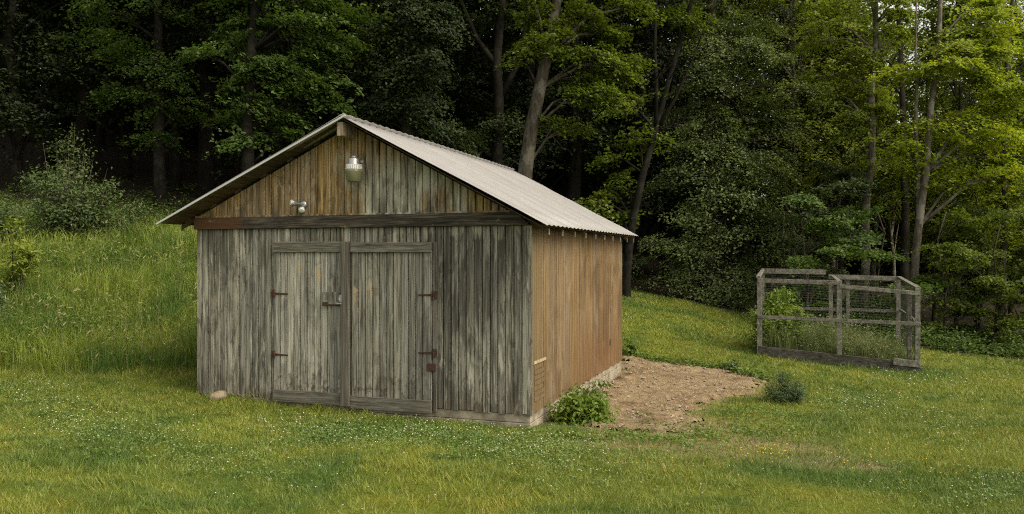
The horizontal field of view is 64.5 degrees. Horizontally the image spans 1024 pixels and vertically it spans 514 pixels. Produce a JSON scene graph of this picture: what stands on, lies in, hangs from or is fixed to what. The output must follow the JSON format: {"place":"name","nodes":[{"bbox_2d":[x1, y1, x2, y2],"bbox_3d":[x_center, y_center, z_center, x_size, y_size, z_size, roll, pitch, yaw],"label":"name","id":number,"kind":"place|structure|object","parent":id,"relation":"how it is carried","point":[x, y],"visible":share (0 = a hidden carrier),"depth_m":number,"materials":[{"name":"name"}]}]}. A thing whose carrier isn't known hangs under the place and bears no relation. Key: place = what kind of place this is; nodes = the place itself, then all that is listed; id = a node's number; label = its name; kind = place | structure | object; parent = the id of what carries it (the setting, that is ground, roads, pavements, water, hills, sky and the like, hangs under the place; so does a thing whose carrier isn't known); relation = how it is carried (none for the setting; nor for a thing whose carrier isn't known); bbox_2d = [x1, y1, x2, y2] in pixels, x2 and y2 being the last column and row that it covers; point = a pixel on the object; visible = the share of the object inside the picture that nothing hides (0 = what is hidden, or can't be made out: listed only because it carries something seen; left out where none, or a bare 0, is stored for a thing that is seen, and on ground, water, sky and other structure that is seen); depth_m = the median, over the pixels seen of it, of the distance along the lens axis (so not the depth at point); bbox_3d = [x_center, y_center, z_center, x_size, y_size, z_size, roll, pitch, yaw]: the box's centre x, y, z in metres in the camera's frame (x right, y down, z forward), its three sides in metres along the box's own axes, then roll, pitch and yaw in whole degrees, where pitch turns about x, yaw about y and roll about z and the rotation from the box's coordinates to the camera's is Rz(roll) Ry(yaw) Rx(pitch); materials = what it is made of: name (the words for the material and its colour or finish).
{"place":"outdoors","nodes":[
{"label":"outdoors","id":0,"kind":"place"},
{"bbox_2d":[0,120,1023,513],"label":"ground","id":1,"kind":"structure","parent":0,"point":[108,160],"depth_m":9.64,"materials":[{"name":"green plant"}]},
{"bbox_2d":[0,0,9,92],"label":"forest tree","id":2,"kind":"object","parent":1,"relation":"on","point":[0,46],"visible":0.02,"depth_m":42.00,"materials":[{"name":"green plant"}]},
{"bbox_2d":[0,277,27,323],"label":"shrub","id":3,"kind":"object","parent":1,"relation":"on","point":[2,297],"visible":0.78,"depth_m":15.11,"materials":[{"name":"green plant"}]},
{"bbox_2d":[0,187,38,246],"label":"shrub","id":4,"kind":"object","parent":1,"relation":"on","point":[3,208],"visible":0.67,"depth_m":20.56,"materials":[{"name":"green plant"}]},
{"bbox_2d":[0,215,45,304],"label":"sapling","id":5,"kind":"object","parent":1,"relation":"on","point":[21,257],"visible":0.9,"depth_m":16.31,"materials":[{"name":"green plant"}]},
{"bbox_2d":[0,0,62,97],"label":"forest tree","id":6,"kind":"object","parent":1,"relation":"on","point":[14,28],"visible":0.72,"depth_m":27.72,"materials":[{"name":"green plant"}]},
{"bbox_2d":[0,5,78,141],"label":"forest tree","id":7,"kind":"object","parent":1,"relation":"on","point":[25,69],"visible":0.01,"depth_m":37.92,"materials":[{"name":"green plant"}]},
{"bbox_2d":[0,0,96,58],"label":"forest tree","id":8,"kind":"object","parent":1,"relation":"on","point":[45,4],"visible":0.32,"depth_m":29.77,"materials":[{"name":"green plant"}]},
{"bbox_2d":[0,0,121,193],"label":"forest tree","id":9,"kind":"object","parent":1,"relation":"on","point":[18,122],"visible":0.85,"depth_m":27.86,"materials":[{"name":"green plant"}]},
{"bbox_2d":[6,122,133,240],"bbox_3d":[-11.821,-2.047,21.805,2.995,3.254,2.432,0,0,-25],"label":"shrub","id":10,"kind":"object","parent":1,"relation":"on","point":[72,214],"visible":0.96,"depth_m":21.54,"materials":[{"name":"green plant"}]},
{"bbox_2d":[0,0,152,166],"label":"forest tree","id":11,"kind":"object","parent":1,"relation":"on","point":[47,107],"visible":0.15,"depth_m":32.80,"materials":[{"name":"green plant"}]},
{"bbox_2d":[20,2,165,146],"bbox_3d":[-19.918,-14.068,39.239,8.226,18.327,8.473,0,0,38],"label":"forest tree","id":12,"kind":"object","parent":1,"relation":"on","point":[100,137],"visible":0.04,"depth_m":38.89,"materials":[{"name":"green plant"}]},
{"bbox_2d":[0,0,186,186],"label":"forest tree","id":13,"kind":"object","parent":1,"relation":"on","point":[81,96],"visible":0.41,"depth_m":29.89,"materials":[{"name":"green plant"}]},
{"bbox_2d":[0,183,196,374],"bbox_3d":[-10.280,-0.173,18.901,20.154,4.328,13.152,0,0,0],"label":"meadow grass","id":14,"kind":"structure","parent":1,"relation":"on","point":[173,317],"depth_m":16.26,"materials":[{"name":"green plant"}]},
{"bbox_2d":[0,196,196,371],"bbox_3d":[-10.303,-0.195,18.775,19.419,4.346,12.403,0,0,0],"label":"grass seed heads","id":15,"kind":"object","parent":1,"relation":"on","point":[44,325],"depth_m":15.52,"materials":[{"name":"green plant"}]},
{"bbox_2d":[22,0,199,180],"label":"forest tree","id":16,"kind":"object","parent":1,"relation":"on","point":[126,163],"visible":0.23,"depth_m":31.89,"materials":[{"name":"green plant"}]},
{"bbox_2d":[80,195,164,235],"bbox_3d":[-10.672,-1.125,22.305,2.438,1.182,2.046,0,0,0],"label":"shrub","id":17,"kind":"object","parent":1,"relation":"on","point":[128,216],"visible":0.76,"depth_m":22.17,"materials":[{"name":"green plant"}]},
{"bbox_2d":[38,0,228,210],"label":"maple tree","id":18,"kind":"object","parent":1,"relation":"on","point":[158,140],"visible":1,"depth_m":26.90,"materials":[{"name":"green plant"}]},
{"bbox_2d":[78,0,218,147],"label":"forest tree","id":19,"kind":"object","parent":1,"relation":"on","point":[164,54],"visible":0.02,"depth_m":40.83,"materials":[{"name":"green plant"}]},
{"bbox_2d":[75,0,268,191],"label":"forest tree","id":20,"kind":"object","parent":1,"relation":"on","point":[177,169],"visible":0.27,"depth_m":30.86,"materials":[{"name":"green plant"}]},
{"bbox_2d":[90,0,311,197],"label":"forest tree","id":21,"kind":"object","parent":1,"relation":"on","point":[206,178],"visible":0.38,"depth_m":29.66,"materials":[{"name":"green plant"}]},
{"bbox_2d":[145,1,291,168],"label":"forest tree","id":22,"kind":"object","parent":1,"relation":"on","point":[227,136],"visible":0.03,"depth_m":37.75,"materials":[{"name":"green plant"}]},
{"bbox_2d":[209,390,227,400],"bbox_3d":[-4.180,1.975,11.526,0.258,0.148,0.173,0,0,-40],"label":"rock","id":23,"kind":"object","parent":1,"relation":"on","point":[218,394],"visible":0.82,"depth_m":11.46,"materials":[{"name":"beige stone"}]},
{"bbox_2d":[173,0,378,180],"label":"forest tree","id":24,"kind":"object","parent":1,"relation":"on","point":[285,48],"visible":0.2,"depth_m":30.26,"materials":[{"name":"green plant"}]},
{"bbox_2d":[171,0,394,171],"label":"maple tree","id":25,"kind":"object","parent":1,"relation":"on","point":[262,109],"visible":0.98,"depth_m":23.79,"materials":[{"name":"green plant"}]},
{"bbox_2d":[218,2,351,146],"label":"forest tree","id":26,"kind":"object","parent":1,"relation":"on","point":[284,91],"visible":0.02,"depth_m":42.16,"materials":[{"name":"green plant"}]},
{"bbox_2d":[229,0,401,127],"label":"forest tree","id":27,"kind":"object","parent":1,"relation":"on","point":[325,116],"visible":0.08,"depth_m":33.71,"materials":[{"name":"green plant"}]},
{"bbox_2d":[276,0,472,133],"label":"forest tree","id":28,"kind":"object","parent":1,"relation":"on","point":[352,89],"visible":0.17,"depth_m":32.56,"materials":[{"name":"green plant"}]},
{"bbox_2d":[312,0,453,130],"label":"forest tree","id":29,"kind":"object","parent":1,"relation":"on","point":[390,127],"visible":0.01,"depth_m":39.80,"materials":[{"name":"green plant"}]},
{"bbox_2d":[156,113,637,426],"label":"shed","id":30,"kind":"structure","parent":1,"relation":"on","point":[410,276],"depth_m":11.11,"materials":[{"name":"wood"}]},
{"bbox_2d":[290,199,306,213],"bbox_3d":[-2.956,-0.701,11.239,0.257,0.203,0.181,0,0,19],"label":"flood light","id":31,"kind":"object","parent":30,"relation":"attached to","point":[302,207],"visible":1,"depth_m":11.20,"materials":[{"name":"silver metal"}]},
{"bbox_2d":[271,241,342,405],"bbox_3d":[-2.863,0.910,11.250,1.165,2.247,0.128,0,0,19],"label":"door","id":32,"kind":"structure","parent":30,"relation":"in","point":[292,354],"depth_m":11.30,"materials":[{"name":"grey wood"}]},
{"bbox_2d":[345,156,363,182],"bbox_3d":[-2.120,-1.179,10.896,0.240,0.353,0.318,0,0,-6],"label":"yard light","id":33,"kind":"object","parent":30,"relation":"attached to","point":[354,169],"visible":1,"depth_m":10.78,"materials":[{"name":"glass"}]},
{"bbox_2d":[350,242,436,413],"bbox_3d":[-1.589,0.931,10.854,1.281,2.257,0.052,0,0,19],"label":"door","id":34,"kind":"structure","parent":30,"relation":"in","point":[392,294],"depth_m":10.86,"materials":[{"name":"grey wood"}]},
{"bbox_2d":[330,0,491,157],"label":"leafy tree","id":35,"kind":"object","parent":1,"relation":"on","point":[406,73],"visible":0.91,"depth_m":25.34,"materials":[{"name":"green plant"}]},
{"bbox_2d":[349,0,516,143],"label":"forest tree","id":36,"kind":"object","parent":1,"relation":"on","point":[479,80],"visible":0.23,"depth_m":32.38,"materials":[{"name":"green plant"}]},
{"bbox_2d":[363,0,556,173],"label":"forest tree","id":37,"kind":"object","parent":1,"relation":"on","point":[468,120],"visible":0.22,"depth_m":33.52,"materials":[{"name":"green plant"}]},
{"bbox_2d":[400,0,522,144],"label":"forest tree","id":38,"kind":"object","parent":1,"relation":"on","point":[470,64],"visible":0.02,"depth_m":41.33,"materials":[{"name":"green plant"}]},
{"bbox_2d":[451,0,561,165],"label":"forked tree","id":39,"kind":"object","parent":1,"relation":"on","point":[498,127],"visible":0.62,"depth_m":27.88,"materials":[{"name":"green plant"}]},
{"bbox_2d":[449,2,563,189],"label":"forest tree","id":40,"kind":"object","parent":1,"relation":"on","point":[535,173],"visible":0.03,"depth_m":40.83,"materials":[{"name":"green plant"}]},
{"bbox_2d":[0,0,1023,289],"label":"wood","id":41,"kind":"object","parent":1,"relation":"on","point":[884,268],"visible":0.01,"depth_m":46.57,"materials":[{"name":"green plant"}]},
{"bbox_2d":[0,155,1023,359],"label":"undergrowth","id":42,"kind":"object","parent":1,"relation":"on","point":[954,339],"visible":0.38,"depth_m":23.79,"materials":[{"name":"green plant"}]},
{"bbox_2d":[0,364,1023,513],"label":"clover","id":43,"kind":"object","parent":1,"relation":"on","point":[391,427],"depth_m":9.06,"materials":[{"name":"green plant"}]},
{"bbox_2d":[428,0,607,189],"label":"forest tree","id":44,"kind":"object","parent":1,"relation":"on","point":[529,85],"visible":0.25,"depth_m":32.45,"materials":[{"name":"green plant"}]},
{"bbox_2d":[488,0,625,196],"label":"forest tree","id":45,"kind":"object","parent":1,"relation":"on","point":[558,175],"visible":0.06,"depth_m":41.75,"materials":[{"name":"green plant"}]},
{"bbox_2d":[455,0,692,201],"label":"forest tree","id":46,"kind":"object","parent":1,"relation":"on","point":[574,179],"visible":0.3,"depth_m":31.87,"materials":[{"name":"green plant"}]},
{"bbox_2d":[494,0,666,179],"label":"leaning tree","id":47,"kind":"object","parent":1,"relation":"on","point":[549,38],"visible":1,"depth_m":21.32,"materials":[{"name":"green plant"}]},
{"bbox_2d":[546,382,620,425],"bbox_3d":[0.936,1.968,10.842,1.015,0.572,0.772,0,0,0],"label":"shrub","id":48,"kind":"object","parent":1,"relation":"on","point":[578,408],"visible":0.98,"depth_m":10.69,"materials":[{"name":"green plant"}]},
{"bbox_2d":[579,377,611,403],"bbox_3d":[1.233,2.072,12.301,0.563,0.488,0.552,0,0,16],"label":"weed plant","id":49,"kind":"object","parent":1,"relation":"on","point":[591,392],"visible":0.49,"depth_m":12.31,"materials":[{"name":"green plant"}]},
{"bbox_2d":[516,0,697,244],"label":"forest tree","id":50,"kind":"object","parent":1,"relation":"on","point":[591,189],"visible":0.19,"depth_m":34.00,"materials":[{"name":"green plant"}]},
{"bbox_2d":[546,0,704,253],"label":"forest tree","id":51,"kind":"object","parent":1,"relation":"on","point":[623,243],"visible":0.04,"depth_m":41.81,"materials":[{"name":"green plant"}]},
{"bbox_2d":[622,337,638,354],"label":"weed plant","id":52,"kind":"object","parent":1,"relation":"on","point":[633,346],"visible":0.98,"depth_m":17.80,"materials":[{"name":"green plant"}]},
{"bbox_2d":[541,0,744,281],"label":"forest tree","id":53,"kind":"object","parent":1,"relation":"on","point":[640,231],"visible":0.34,"depth_m":33.09,"materials":[{"name":"green plant"}]},
{"bbox_2d":[573,0,734,297],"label":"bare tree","id":54,"kind":"object","parent":1,"relation":"on","point":[659,115],"visible":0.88,"depth_m":25.93,"materials":[{"name":"green plant"}]},
{"bbox_2d":[550,355,767,436],"bbox_3d":[2.644,2.263,13.491,3.182,0.283,7.850,0,0,18],"label":"dirt patch","id":55,"kind":"object","parent":1,"relation":"on","point":[660,375],"visible":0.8,"depth_m":14.03,"materials":[{"name":"brown soil"}]},
{"bbox_2d":[594,357,761,429],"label":"gravel","id":56,"kind":"structure","parent":55,"relation":"on","point":[644,415],"depth_m":13.90,"materials":[{"name":"beige gravel"}]},
{"bbox_2d":[595,0,744,278],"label":"forest tree","id":57,"kind":"object","parent":1,"relation":"on","point":[661,227],"visible":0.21,"depth_m":35.34,"materials":[{"name":"green plant"}]},
{"bbox_2d":[539,350,862,451],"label":"ground cover weeds","id":58,"kind":"object","parent":1,"relation":"on","point":[757,373],"visible":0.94,"depth_m":10.22,"materials":[{"name":"green plant"}]},
{"bbox_2d":[638,0,784,206],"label":"forest tree","id":59,"kind":"object","parent":1,"relation":"on","point":[721,99],"visible":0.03,"depth_m":42.35,"materials":[{"name":"green plant"}]},
{"bbox_2d":[719,359,741,371],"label":"weed plant","id":60,"kind":"object","parent":1,"relation":"on","point":[734,364],"visible":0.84,"depth_m":16.49,"materials":[{"name":"green plant"}]},
{"bbox_2d":[622,0,844,311],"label":"leafy tree","id":61,"kind":"object","parent":1,"relation":"on","point":[711,231],"visible":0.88,"depth_m":28.24,"materials":[{"name":"green plant"}]},
{"bbox_2d":[664,0,840,297],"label":"forest tree","id":62,"kind":"object","parent":1,"relation":"on","point":[774,77],"visible":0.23,"depth_m":34.47,"materials":[{"name":"green plant"}]},
{"bbox_2d":[742,283,813,347],"bbox_3d":[6.287,1.438,19.268,1.590,1.710,1.400,0,0,0],"label":"shrub","id":63,"kind":"object","parent":1,"relation":"on","point":[773,308],"visible":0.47,"depth_m":19.07,"materials":[{"name":"green plant"}]},
{"bbox_2d":[758,368,814,405],"bbox_3d":[4.438,2.099,13.164,0.915,0.589,0.768,0,0,0],"label":"shrub","id":64,"kind":"object","parent":1,"relation":"on","point":[797,391],"visible":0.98,"depth_m":13.14,"materials":[{"name":"green plant"}]},
{"bbox_2d":[748,25,839,263],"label":"forest tree","id":65,"kind":"object","parent":1,"relation":"on","point":[761,203],"visible":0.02,"depth_m":41.92,"materials":[{"name":"green plant"}]},
{"bbox_2d":[764,210,833,309],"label":"sapling","id":66,"kind":"object","parent":1,"relation":"on","point":[798,245],"visible":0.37,"depth_m":26.17,"materials":[{"name":"green plant"}]},
{"bbox_2d":[636,440,968,480],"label":"yellow flowers","id":67,"kind":"object","parent":1,"relation":"on","point":[797,449],"visible":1,"depth_m":8.34,"materials":[{"name":"yellow plant"}]},
{"bbox_2d":[724,0,887,285],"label":"forest tree","id":68,"kind":"object","parent":1,"relation":"on","point":[799,9],"visible":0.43,"depth_m":32.58,"materials":[{"name":"green plant"}]},
{"bbox_2d":[740,177,881,328],"bbox_3d":[9.427,0.563,24.619,4.792,6.004,3.250,0,0,0],"label":"sapling","id":69,"kind":"object","parent":1,"relation":"on","point":[822,190],"visible":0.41,"depth_m":24.59,"materials":[{"name":"green plant"}]},
{"bbox_2d":[764,254,861,326],"bbox_3d":[9.413,0.945,25.172,2.985,2.548,2.557,0,0,31],"label":"shrub","id":70,"kind":"object","parent":1,"relation":"on","point":[804,292],"visible":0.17,"depth_m":25.08,"materials":[{"name":"green plant"}]},
{"bbox_2d":[740,158,890,314],"bbox_3d":[10.131,0.293,27.473,4.608,7.291,3.174,0,0,0],"label":"sapling","id":71,"kind":"object","parent":1,"relation":"on","point":[849,173],"visible":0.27,"depth_m":27.26,"materials":[{"name":"green plant"}]},
{"bbox_2d":[751,1,888,269],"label":"forest tree","id":72,"kind":"object","parent":1,"relation":"on","point":[768,148],"visible":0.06,"depth_m":36.87,"materials":[{"name":"green plant"}]},
{"bbox_2d":[764,192,880,322],"bbox_3d":[8.820,0.736,23.431,3.163,5.286,3.062,0,0,0],"label":"sapling","id":73,"kind":"object","parent":1,"relation":"on","point":[804,200],"visible":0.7,"depth_m":23.34,"materials":[{"name":"green plant"}]},
{"bbox_2d":[742,294,923,366],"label":"pen weeds","id":74,"kind":"object","parent":1,"relation":"on","point":[820,339],"visible":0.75,"depth_m":18.55,"materials":[{"name":"green plant"}]},
{"bbox_2d":[756,268,922,371],"bbox_3d":[7.707,1.490,19.483,3.414,2.377,3.464,0,0,19],"label":"garden pen","id":75,"kind":"object","parent":1,"relation":"on","point":[911,322],"visible":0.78,"depth_m":18.09,"materials":[{"name":"grey wood"}]},
{"bbox_2d":[781,0,898,268],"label":"forest tree","id":76,"kind":"object","parent":1,"relation":"on","point":[840,154],"visible":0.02,"depth_m":43.77,"materials":[{"name":"green plant"}]},
{"bbox_2d":[776,0,914,299],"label":"forest tree","id":77,"kind":"object","parent":1,"relation":"on","point":[844,156],"visible":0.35,"depth_m":33.15,"materials":[{"name":"green plant"}]},
{"bbox_2d":[784,0,924,313],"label":"slender tree","id":78,"kind":"object","parent":1,"relation":"on","point":[866,90],"visible":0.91,"depth_m":27.88,"materials":[{"name":"green plant"}]},
{"bbox_2d":[834,270,905,336],"bbox_3d":[10.593,1.402,24.367,2.288,2.027,2.027,0,0,39],"label":"shrub","id":79,"kind":"object","parent":1,"relation":"on","point":[870,314],"visible":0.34,"depth_m":24.27,"materials":[{"name":"green plant"}]},
{"bbox_2d":[795,0,946,308],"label":"forest tree","id":80,"kind":"object","parent":1,"relation":"on","point":[873,269],"visible":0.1,"depth_m":35.83,"materials":[{"name":"green plant"}]},
{"bbox_2d":[835,22,949,296],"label":"forest tree","id":81,"kind":"object","parent":1,"relation":"on","point":[893,264],"visible":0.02,"depth_m":41.93,"materials":[{"name":"green plant"}]},
{"bbox_2d":[830,203,958,331],"bbox_3d":[11.180,0.953,24.011,4.141,5.029,2.615,0,0,0],"label":"sapling","id":82,"kind":"object","parent":1,"relation":"on","point":[863,239],"visible":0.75,"depth_m":23.88,"materials":[{"name":"green plant"}]},
{"bbox_2d":[847,0,949,319],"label":"slender tree","id":83,"kind":"object","parent":1,"relation":"on","point":[904,195],"visible":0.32,"depth_m":30.89,"materials":[{"name":"green plant"}]},
{"bbox_2d":[859,5,1002,321],"bbox_3d":[17.627,-3.819,33.947,5.481,13.854,5.909,0,0,-15],"label":"forest tree","id":84,"kind":"object","parent":1,"relation":"on","point":[928,252],"visible":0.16,"depth_m":33.84,"materials":[{"name":"green plant"}]},
{"bbox_2d":[846,0,1023,316],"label":"maple tree","id":85,"kind":"object","parent":1,"relation":"on","point":[989,44],"visible":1,"depth_m":25.26,"materials":[{"name":"green plant"}]},
{"bbox_2d":[877,0,1023,328],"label":"forest tree","id":86,"kind":"object","parent":1,"relation":"on","point":[958,104],"visible":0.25,"depth_m":30.92,"materials":[{"name":"green plant"}]},
{"bbox_2d":[909,77,995,292],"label":"forest tree","id":87,"kind":"object","parent":1,"relation":"on","point":[938,97],"depth_m":43.61,"materials":[{"name":"green plant"}]},
{"bbox_2d":[892,205,1018,348],"bbox_3d":[13.285,0.994,24.365,4.306,5.100,2.767,0,0,-19],"label":"sapling","id":88,"kind":"object","parent":1,"relation":"on","point":[958,227],"visible":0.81,"depth_m":24.43,"materials":[{"name":"green plant"}]},
{"bbox_2d":[909,0,1023,319],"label":"forest tree","id":89,"kind":"object","parent":1,"relation":"on","point":[947,107],"visible":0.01,"depth_m":35.90,"materials":[{"name":"green plant"}]},
{"bbox_2d":[919,185,1020,335],"bbox_3d":[14.556,0.708,25.894,3.171,6.049,2.743,0,0,0],"label":"sapling","id":90,"kind":"object","parent":1,"relation":"on","point":[973,293],"visible":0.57,"depth_m":25.84,"materials":[{"name":"green plant"}]},
{"bbox_2d":[926,225,1023,351],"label":"sapling","id":91,"kind":"object","parent":1,"relation":"on","point":[996,284],"visible":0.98,"depth_m":23.68,"materials":[{"name":"green plant"}]},
{"bbox_2d":[928,0,1023,331],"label":"slender tree","id":92,"kind":"object","parent":1,"relation":"on","point":[1004,200],"visible":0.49,"depth_m":26.91,"materials":[{"name":"green plant"}]},
{"bbox_2d":[941,0,1023,330],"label":"forest tree","id":93,"kind":"object","parent":1,"relation":"on","point":[1011,278],"visible":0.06,"depth_m":31.86,"materials":[{"name":"green plant"}]},
{"bbox_2d":[951,205,1023,347],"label":"sapling","id":94,"kind":"object","parent":1,"relation":"on","point":[1019,251],"visible":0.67,"depth_m":24.61,"materials":[{"name":"green plant"}]},
{"bbox_2d":[961,9,1023,264],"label":"forest tree","id":95,"kind":"object","parent":1,"relation":"on","point":[1018,66],"visible":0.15,"depth_m":30.31,"materials":[{"name":"green plant"}]},
{"bbox_2d":[967,100,1020,273],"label":"forest tree","id":96,"kind":"object","parent":1,"relation":"on","point":[995,187],"visible":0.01,"depth_m":43.02,"materials":[{"name":"green plant"}]},
{"bbox_2d":[40,0,1023,195],"label":"sky","id":97,"kind":"structure","parent":0,"point":[913,7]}
]}

